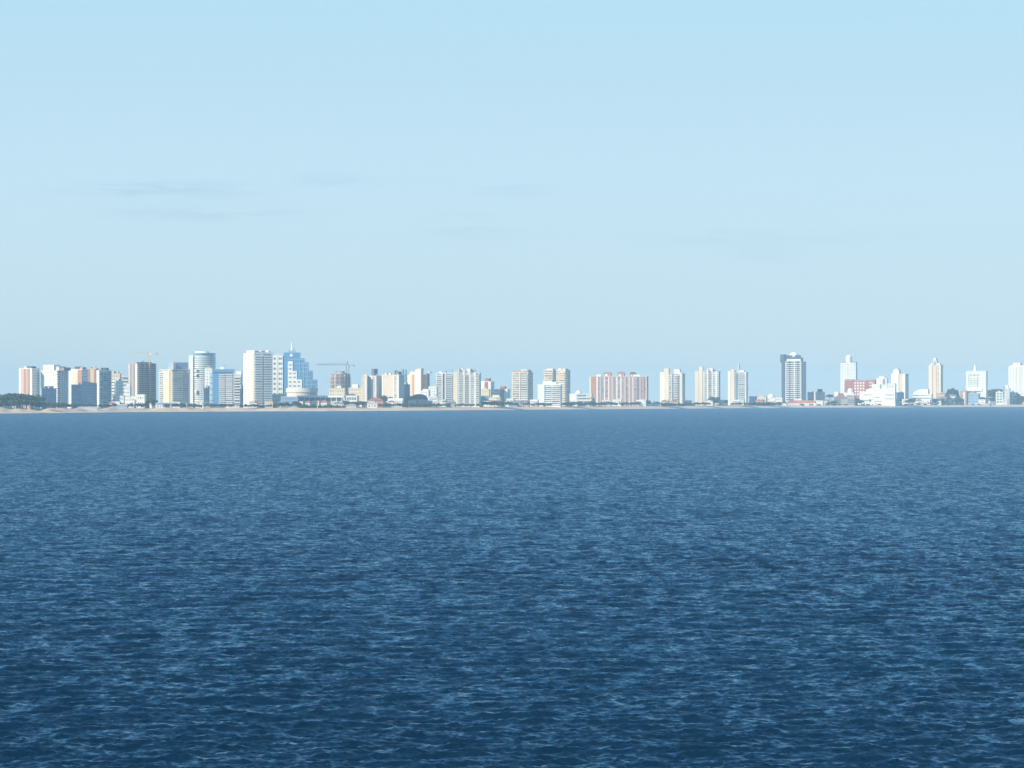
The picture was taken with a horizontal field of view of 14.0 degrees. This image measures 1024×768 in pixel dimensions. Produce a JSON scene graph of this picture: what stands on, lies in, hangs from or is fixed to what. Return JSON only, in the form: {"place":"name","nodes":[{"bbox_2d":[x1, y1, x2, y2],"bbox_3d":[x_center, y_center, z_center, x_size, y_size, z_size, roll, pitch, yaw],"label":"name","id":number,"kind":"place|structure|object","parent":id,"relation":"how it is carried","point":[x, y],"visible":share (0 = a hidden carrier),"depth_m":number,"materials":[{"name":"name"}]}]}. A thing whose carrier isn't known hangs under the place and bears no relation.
{"place":"outdoors","nodes":[
{"label":"outdoors","id":0,"kind":"place"},
{"bbox_2d":[0,404,1023,412],"bbox_3d":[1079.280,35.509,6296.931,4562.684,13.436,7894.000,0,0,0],"label":"ground","id":1,"kind":"structure","parent":0,"point":[380,407],"depth_m":4444.61,"materials":[{"name":"beige sand"}]},
{"bbox_2d":[8,398,19,408],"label":"broadleaf tree","id":2,"kind":"object","parent":1,"relation":"on","point":[13,402],"visible":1,"depth_m":3732.70,"materials":[{"name":"green plant"}]},
{"bbox_2d":[6,394,22,408],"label":"pine tree","id":3,"kind":"object","parent":1,"relation":"on","point":[13,396],"visible":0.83,"depth_m":3775.55,"materials":[{"name":"green plant"}]},
{"bbox_2d":[19,394,35,408],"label":"pine tree","id":4,"kind":"object","parent":1,"relation":"on","point":[26,397],"visible":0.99,"depth_m":3775.13,"materials":[{"name":"green plant"}]},
{"bbox_2d":[19,366,39,407],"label":"apartment tower","id":5,"kind":"structure","parent":1,"relation":"on","point":[29,379],"depth_m":4028.09,"materials":[{"name":"white paint"}]},
{"bbox_2d":[25,400,36,406],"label":"broadleaf tree","id":6,"kind":"object","parent":1,"relation":"on","point":[32,403],"visible":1,"depth_m":3764.86,"materials":[{"name":"green plant"}]},
{"bbox_2d":[40,386,56,408],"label":"apartment block","id":7,"kind":"structure","parent":1,"relation":"on","point":[49,393],"depth_m":3907.66,"materials":[{"name":"blue glass"}]},
{"bbox_2d":[41,365,70,407],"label":"apartment tower","id":8,"kind":"structure","parent":1,"relation":"on","point":[55,376],"depth_m":4028.62,"materials":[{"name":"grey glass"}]},
{"bbox_2d":[71,383,82,408],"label":"apartment block","id":9,"kind":"structure","parent":1,"relation":"on","point":[77,393],"depth_m":3988.72,"materials":[{"name":"blue stone"}]},
{"bbox_2d":[69,367,87,403],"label":"apartment tower","id":10,"kind":"structure","parent":1,"relation":"on","point":[78,374],"depth_m":4172.99,"materials":[{"name":"white paint"}]},
{"bbox_2d":[78,407,97,409],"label":"beach restaurant","id":11,"kind":"structure","parent":1,"relation":"on","point":[91,408],"depth_m":3898.26,"materials":[{"name":"white glass"}]},
{"bbox_2d":[82,381,96,406],"bbox_3d":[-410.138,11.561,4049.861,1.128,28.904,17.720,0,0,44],"label":"apartment block","id":12,"kind":"structure","parent":1,"relation":"on","point":[89,392],"depth_m":4049.06,"materials":[{"name":"blue stone"}]},
{"bbox_2d":[87,366,98,382],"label":"apartment tower","id":13,"kind":"structure","parent":1,"relation":"on","point":[92,374],"depth_m":4209.90,"materials":[{"name":"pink concrete"}]},
{"bbox_2d":[96,367,111,407],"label":"apartment tower","id":14,"kind":"structure","parent":1,"relation":"on","point":[104,383],"depth_m":4131.16,"materials":[{"name":"grey glass"}]},
{"bbox_2d":[112,369,121,380],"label":"apartment block","id":15,"kind":"structure","parent":1,"relation":"on","point":[116,376],"depth_m":4339.70,"materials":[{"name":"beige concrete"}]},
{"bbox_2d":[112,379,122,401],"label":"apartment block","id":16,"kind":"structure","parent":1,"relation":"on","point":[117,388],"depth_m":4215.22,"materials":[{"name":"white paint"}]},
{"bbox_2d":[111,404,127,407],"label":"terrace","id":17,"kind":"structure","parent":1,"relation":"on","point":[121,406],"depth_m":4039.04,"materials":[{"name":"white stone"}]},
{"bbox_2d":[122,374,127,394],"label":"apartment block","id":18,"kind":"structure","parent":1,"relation":"on","point":[125,380],"depth_m":4417.12,"materials":[{"name":"white concrete"}]},
{"bbox_2d":[124,384,131,402],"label":"apartment block","id":19,"kind":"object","parent":1,"relation":"on","point":[127,390],"visible":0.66,"depth_m":4190.27,"materials":[{"name":"white paint"}]},
{"bbox_2d":[137,394,146,407],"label":"villa","id":20,"kind":"object","parent":1,"relation":"on","point":[141,398],"visible":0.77,"depth_m":4131.94,"materials":[{"name":"white paint"}]},
{"bbox_2d":[128,361,156,407],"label":"concrete tower","id":21,"kind":"structure","parent":1,"relation":"on","point":[142,377],"depth_m":4318.93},
{"bbox_2d":[155,403,171,407],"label":"house","id":22,"kind":"structure","parent":1,"relation":"on","point":[158,405],"depth_m":4115.61,"materials":[{"name":"white concrete"}]},
{"bbox_2d":[159,362,190,407],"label":"balcony tower","id":23,"kind":"structure","parent":1,"relation":"on","point":[174,378],"depth_m":4268.96,"materials":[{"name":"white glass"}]},
{"bbox_2d":[189,351,215,406],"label":"round tower","id":24,"kind":"structure","parent":1,"relation":"on","point":[200,362],"depth_m":4417.55,"materials":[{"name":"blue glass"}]},
{"bbox_2d":[204,386,209,401],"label":"apartment block","id":25,"kind":"structure","parent":1,"relation":"on","point":[206,393],"depth_m":4284.15,"materials":[{"name":"blue glass"}]},
{"bbox_2d":[205,366,212,387],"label":"apartment slab","id":26,"kind":"structure","parent":1,"relation":"on","point":[208,369],"depth_m":4346.10,"materials":[{"name":"white paint"}]},
{"bbox_2d":[209,365,234,407],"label":"glass tower","id":27,"kind":"structure","parent":1,"relation":"on","point":[221,385],"depth_m":4221.35,"materials":[{"name":"white paint"}]},
{"bbox_2d":[234,371,242,404],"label":"balcony block","id":28,"kind":"structure","parent":1,"relation":"on","point":[238,379],"depth_m":4401.60,"materials":[{"name":"white paint"}]},
{"bbox_2d":[240,386,242,407],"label":"apartment block","id":29,"kind":"structure","parent":1,"relation":"on","point":[241,395],"depth_m":4370.80,"materials":[{"name":"blue stone"}]},
{"bbox_2d":[243,350,272,407],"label":"apartment tower","id":30,"kind":"structure","parent":1,"relation":"on","point":[258,375],"depth_m":4333.81,"materials":[{"name":"white paint"}]},
{"bbox_2d":[265,401,273,407],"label":"house","id":31,"kind":"structure","parent":1,"relation":"on","point":[269,402],"depth_m":4286.52,"materials":[{"name":"white concrete"}]},
{"bbox_2d":[273,351,283,393],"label":"hotel tower","id":32,"kind":"structure","parent":1,"relation":"on","point":[278,373],"depth_m":4472.43,"materials":[{"name":"white paint"}]},
{"bbox_2d":[272,394,285,407],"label":"podium block","id":33,"kind":"structure","parent":1,"relation":"on","point":[276,398],"depth_m":4353.75,"materials":[{"name":"grey glass"}]},
{"bbox_2d":[281,396,299,407],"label":"pavilion","id":34,"kind":"structure","parent":1,"relation":"on","point":[289,399],"depth_m":4306.96,"materials":[{"name":"blue stone"}]},
{"bbox_2d":[284,342,316,395],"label":"stepped hotel","id":35,"kind":"structure","parent":1,"relation":"on","point":[298,373],"depth_m":4468.01,"materials":[{"name":"blue glass"}]},
{"bbox_2d":[286,388,317,400],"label":"round podium","id":36,"kind":"object","parent":1,"relation":"on","point":[301,391],"visible":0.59,"depth_m":4420.04,"materials":[{"name":"grey glass"}]},
{"bbox_2d":[299,396,345,407],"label":"beach pavilion","id":37,"kind":"structure","parent":1,"relation":"on","point":[328,399],"depth_m":4383.42,"materials":[{"name":"beige concrete"}]},
{"bbox_2d":[329,386,345,395],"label":"apartment block","id":38,"kind":"structure","parent":1,"relation":"on","point":[338,391],"depth_m":4563.43,"materials":[{"name":"beige concrete"}]},
{"bbox_2d":[322,361,354,393],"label":"tower crane","id":39,"kind":"object","parent":1,"relation":"on","point":[346,373],"visible":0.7,"depth_m":4677.06,"materials":[{"name":"metal"}]},
{"bbox_2d":[329,371,350,394],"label":"unfinished building","id":40,"kind":"structure","parent":1,"relation":"on","point":[337,378],"depth_m":4679.99,"materials":[{"name":"grey concrete"}]},
{"bbox_2d":[344,404,356,407],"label":"house","id":41,"kind":"structure","parent":1,"relation":"on","point":[350,406],"depth_m":4358.04,"materials":[{"name":"beige concrete"}]},
{"bbox_2d":[343,395,358,406],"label":"beach pavilion","id":42,"kind":"structure","parent":1,"relation":"on","point":[352,398],"depth_m":4454.59,"materials":[{"name":"white paint"}]},
{"bbox_2d":[348,384,358,394],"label":"apartment block","id":43,"kind":"structure","parent":1,"relation":"on","point":[353,390],"depth_m":4585.07,"materials":[{"name":"beige concrete"}]},
{"bbox_2d":[358,386,361,406],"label":"apartment block","id":44,"kind":"structure","parent":1,"relation":"on","point":[360,393],"depth_m":4555.99,"materials":[{"name":"beige concrete"}]},
{"bbox_2d":[362,373,367,406],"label":"apartment tower","id":45,"kind":"structure","parent":1,"relation":"on","point":[365,388],"depth_m":4544.70,"materials":[{"name":"beige concrete"}]},
{"bbox_2d":[367,402,377,407],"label":"house","id":46,"kind":"structure","parent":1,"relation":"on","point":[372,404],"depth_m":4413.87,"materials":[{"name":"beige concrete"}]},
{"bbox_2d":[368,369,381,399],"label":"apartment tower","id":47,"kind":"structure","parent":1,"relation":"on","point":[374,385],"depth_m":4550.86,"materials":[{"name":"grey concrete"}]},
{"bbox_2d":[368,398,383,406],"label":"house","id":48,"kind":"structure","parent":1,"relation":"on","point":[379,400],"depth_m":4475.72,"materials":[{"name":"red brick"}]},
{"bbox_2d":[382,371,403,406],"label":"apartment tower","id":49,"kind":"structure","parent":1,"relation":"on","point":[393,385],"depth_m":4546.58,"materials":[{"name":"white paint"}]},
{"bbox_2d":[388,398,402,406],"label":"house","id":50,"kind":"structure","parent":1,"relation":"on","point":[398,400],"depth_m":4502.73,"materials":[{"name":"white paint"}]},
{"bbox_2d":[401,369,406,382],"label":"apartment tower","id":51,"kind":"structure","parent":1,"relation":"on","point":[404,372],"depth_m":4825.29,"materials":[{"name":"blue glass"}]},
{"bbox_2d":[404,383,409,406],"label":"apartment block","id":52,"kind":"structure","parent":1,"relation":"on","point":[406,389],"depth_m":4580.92,"materials":[{"name":"blue stone"}]},
{"bbox_2d":[405,396,411,406],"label":"apartment block","id":53,"kind":"structure","parent":1,"relation":"on","point":[407,398],"depth_m":4578.79,"materials":[{"name":"blue glass"}]},
{"bbox_2d":[407,368,426,395],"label":"apartment tower","id":54,"kind":"structure","parent":1,"relation":"on","point":[417,380],"depth_m":4781.06,"materials":[{"name":"white concrete"}]},
{"bbox_2d":[411,394,427,406],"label":"domed hall","id":55,"kind":"structure","parent":1,"relation":"on","point":[420,398],"depth_m":4568.71,"materials":[{"name":"grey concrete"}]},
{"bbox_2d":[420,386,429,399],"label":"apartment block","id":56,"kind":"structure","parent":1,"relation":"on","point":[425,392],"depth_m":4696.63,"materials":[{"name":"white paint"}]},
{"bbox_2d":[427,372,431,388],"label":"apartment slab","id":57,"kind":"structure","parent":1,"relation":"on","point":[428,378],"depth_m":4798.25,"materials":[{"name":"concrete"}]},
{"bbox_2d":[428,385,437,395],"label":"apartment block","id":58,"kind":"structure","parent":1,"relation":"on","point":[434,389],"depth_m":4741.36,"materials":[{"name":"white paint"}]},
{"bbox_2d":[429,393,437,406],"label":"house","id":59,"kind":"structure","parent":1,"relation":"on","point":[433,397],"depth_m":4606.84,"materials":[{"name":"white paint"}]},
{"bbox_2d":[436,369,452,400],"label":"balcony tower","id":60,"kind":"structure","parent":1,"relation":"on","point":[444,382],"depth_m":4776.00,"materials":[{"name":"white paint"}]},
{"bbox_2d":[446,400,455,406],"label":"house","id":61,"kind":"structure","parent":1,"relation":"on","point":[453,402],"depth_m":4630.51,"materials":[{"name":"grey concrete"}]},
{"bbox_2d":[481,396,488,401],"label":"glass pavilion","id":62,"kind":"structure","parent":1,"relation":"on","point":[484,398],"depth_m":4808.42,"materials":[{"name":"blue glass"}]},
{"bbox_2d":[481,387,489,396],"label":"house","id":63,"kind":"structure","parent":1,"relation":"on","point":[485,391],"depth_m":4890.57,"materials":[{"name":"yellow paint"}]},
{"bbox_2d":[481,378,494,396],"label":"apartment block","id":64,"kind":"structure","parent":1,"relation":"on","point":[487,383],"depth_m":4947.29,"materials":[{"name":"white paint"}]},
{"bbox_2d":[489,395,501,406],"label":"terrace block","id":65,"kind":"structure","parent":1,"relation":"on","point":[496,397],"depth_m":4850.71,"materials":[{"name":"white concrete"}]},
{"bbox_2d":[494,386,509,405],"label":"apartment block","id":66,"kind":"structure","parent":1,"relation":"on","point":[503,392],"depth_m":4967.76,"materials":[{"name":"blue glass"}]},
{"bbox_2d":[510,401,523,406],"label":"house","id":67,"kind":"structure","parent":1,"relation":"on","point":[519,403],"depth_m":4836.16,"materials":[{"name":"grey concrete"}]},
{"bbox_2d":[512,370,532,405],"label":"balcony tower","id":68,"kind":"structure","parent":1,"relation":"on","point":[522,384],"depth_m":5021.38,"materials":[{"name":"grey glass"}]},
{"bbox_2d":[538,381,561,406],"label":"balcony block","id":69,"kind":"structure","parent":1,"relation":"on","point":[549,392],"depth_m":4944.23,"materials":[{"name":"white paint"}]},
{"bbox_2d":[544,369,555,381],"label":"apartment tower","id":70,"kind":"structure","parent":1,"relation":"on","point":[549,374],"depth_m":5161.14,"materials":[{"name":"beige concrete"}]},
{"bbox_2d":[556,368,569,405],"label":"apartment tower","id":71,"kind":"structure","parent":1,"relation":"on","point":[563,376],"depth_m":5132.05,"materials":[{"name":"beige concrete"}]},
{"bbox_2d":[569,390,592,405],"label":"domed block","id":72,"kind":"structure","parent":1,"relation":"on","point":[578,395],"depth_m":5077.01,"materials":[{"name":"white paint"}]},
{"bbox_2d":[613,399,621,405],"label":"house","id":73,"kind":"structure","parent":1,"relation":"on","point":[617,400],"depth_m":5166.84,"materials":[{"name":"white paint"}]},
{"bbox_2d":[589,372,648,405],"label":"apartment block","id":74,"kind":"structure","parent":1,"relation":"on","point":[632,387],"depth_m":5257.13,"materials":[{"name":"white paint"}]},
{"bbox_2d":[630,378,645,402],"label":"window","id":75,"kind":"structure","parent":74,"relation":"in","point":[630,378],"depth_m":5253.29,"materials":[{"name":"grey glass"}]},
{"bbox_2d":[660,368,684,403],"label":"balcony tower","id":76,"kind":"structure","parent":1,"relation":"on","point":[672,386],"depth_m":5420.83,"materials":[{"name":"beige concrete"}]},
{"bbox_2d":[695,367,720,405],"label":"balcony tower","id":77,"kind":"structure","parent":1,"relation":"on","point":[707,384],"depth_m":5572.80,"materials":[{"name":"beige concrete"}]},
{"bbox_2d":[728,365,747,404],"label":"balcony tower","id":78,"kind":"structure","parent":1,"relation":"on","point":[738,384],"depth_m":5694.08,"materials":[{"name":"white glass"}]},
{"bbox_2d":[748,396,757,402],"bbox_3d":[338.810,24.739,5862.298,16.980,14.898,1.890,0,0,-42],"label":"apartment block","id":79,"kind":"structure","parent":1,"relation":"on","point":[752,399],"depth_m":5860.65,"materials":[{"name":"blue stone"}]},
{"bbox_2d":[757,395,767,401],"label":"apartment block","id":80,"kind":"structure","parent":1,"relation":"on","point":[761,397],"depth_m":5828.51,"materials":[{"name":"beige concrete"}]},
{"bbox_2d":[768,394,783,402],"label":"domed hall","id":81,"kind":"structure","parent":1,"relation":"on","point":[772,396],"depth_m":5893.83,"materials":[{"name":"white paint"}]},
{"bbox_2d":[780,352,805,401],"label":"landmark tower","id":82,"kind":"structure","parent":1,"relation":"on","point":[794,377],"depth_m":6003.90,"materials":[{"name":"white paint"}]},
{"bbox_2d":[788,400,816,404],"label":"house","id":83,"kind":"structure","parent":1,"relation":"on","point":[798,402],"depth_m":5920.67,"materials":[{"name":"white paint"}]},
{"bbox_2d":[806,389,813,400],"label":"apartment block","id":84,"kind":"structure","parent":1,"relation":"on","point":[810,395],"depth_m":6105.43,"materials":[{"name":"blue glass"}]},
{"bbox_2d":[814,389,824,401],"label":"house","id":85,"kind":"structure","parent":1,"relation":"on","point":[819,394],"depth_m":6061.55,"materials":[{"name":"grey concrete"}]},
{"bbox_2d":[834,392,855,405],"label":"block","id":86,"kind":"structure","parent":1,"relation":"on","point":[847,398],"depth_m":6023.66,"materials":[{"name":"concrete"}]},
{"bbox_2d":[841,355,856,393],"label":"apartment tower","id":87,"kind":"structure","parent":1,"relation":"on","point":[848,368],"depth_m":6280.68,"materials":[{"name":"white paint"}]},
{"bbox_2d":[844,379,875,397],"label":"brick block","id":88,"kind":"structure","parent":1,"relation":"on","point":[858,386],"depth_m":6173.46,"materials":[{"name":"red paint"}]},
{"bbox_2d":[858,376,896,405],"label":"resort complex","id":89,"kind":"structure","parent":1,"relation":"on","point":[882,391],"depth_m":6135.01,"materials":[{"name":"white paint"}]},
{"bbox_2d":[891,369,908,398],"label":"apartment tower","id":90,"kind":"structure","parent":1,"relation":"on","point":[899,379],"depth_m":6404.58,"materials":[{"name":"white paint"}]},
{"bbox_2d":[897,391,903,398],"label":"apartment block","id":91,"kind":"structure","parent":1,"relation":"on","point":[900,394],"depth_m":6293.83,"materials":[{"name":"blue stone"}]},
{"bbox_2d":[913,389,932,404],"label":"terrace block","id":92,"kind":"structure","parent":1,"relation":"on","point":[922,394],"depth_m":6337.31,"materials":[{"name":"white paint"}]},
{"bbox_2d":[929,358,942,403],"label":"apartment tower","id":93,"kind":"structure","parent":1,"relation":"on","point":[935,377],"depth_m":6479.42,"materials":[{"name":"beige concrete"}]},
{"bbox_2d":[937,392,946,396],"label":"block","id":94,"kind":"structure","parent":1,"relation":"on","point":[941,394],"depth_m":6406.70,"materials":[{"name":"red concrete"}]},
{"bbox_2d":[948,395,955,404],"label":"terrace block","id":95,"kind":"structure","parent":1,"relation":"on","point":[951,397],"depth_m":6418.75,"materials":[{"name":"white concrete"}]},
{"bbox_2d":[953,397,962,403],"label":"broadleaf tree","id":96,"kind":"object","parent":1,"relation":"on","point":[958,399],"visible":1,"depth_m":6394.89,"materials":[{"name":"green plant"}]},
{"bbox_2d":[960,390,967,404],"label":"apartment block","id":97,"kind":"structure","parent":1,"relation":"on","point":[964,394],"depth_m":6457.05,"materials":[{"name":"white concrete"}]},
{"bbox_2d":[967,391,979,404],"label":"apartment block","id":98,"kind":"structure","parent":1,"relation":"on","point":[973,397],"depth_m":6509.96,"materials":[{"name":"glass"}]},
{"bbox_2d":[966,365,987,398],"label":"apartment tower","id":99,"kind":"structure","parent":1,"relation":"on","point":[976,381],"depth_m":6601.77,"materials":[{"name":"white concrete"}]},
{"bbox_2d":[990,389,1002,395],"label":"pine tree","id":100,"kind":"object","parent":1,"relation":"on","point":[992,391],"visible":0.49,"depth_m":6667.26,"materials":[{"name":"green plant"}]},
{"bbox_2d":[996,391,1003,404],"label":"apartment block","id":101,"kind":"structure","parent":1,"relation":"on","point":[999,396],"depth_m":6583.78,"materials":[{"name":"white paint"}]},
{"bbox_2d":[1003,385,1010,404],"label":"apartment block","id":102,"kind":"structure","parent":1,"relation":"on","point":[1006,390],"depth_m":6620.40,"materials":[{"name":"white concrete"}]},
{"bbox_2d":[1010,390,1016,404],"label":"apartment block","id":103,"kind":"structure","parent":1,"relation":"on","point":[1012,395],"depth_m":6631.56,"materials":[{"name":"blue paint"}]},
{"bbox_2d":[1008,363,1023,393],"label":"apartment tower","id":104,"kind":"structure","parent":1,"relation":"on","point":[1015,377],"depth_m":6792.83,"materials":[{"name":"white concrete"}]},
{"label":"low terrace","id":105,"kind":"object","parent":1,"relation":"on","visible":0},
{"bbox_2d":[453,368,480,406],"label":"balcony tower","id":106,"kind":"structure","parent":105,"relation":"on","point":[467,386],"depth_m":4709.78,"materials":[{"name":"white concrete"}]},
{"bbox_2d":[0,404,1023,767],"bbox_3d":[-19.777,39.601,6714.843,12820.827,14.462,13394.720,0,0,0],"label":"sea","id":107,"kind":"structure","parent":0,"point":[670,588],"depth_m":322.36,"materials":[{"name":"liquid"}]},
{"bbox_2d":[0,0,1023,403],"label":"sky","id":108,"kind":"structure","parent":0,"point":[496,189],"materials":[{"name":"blue"}]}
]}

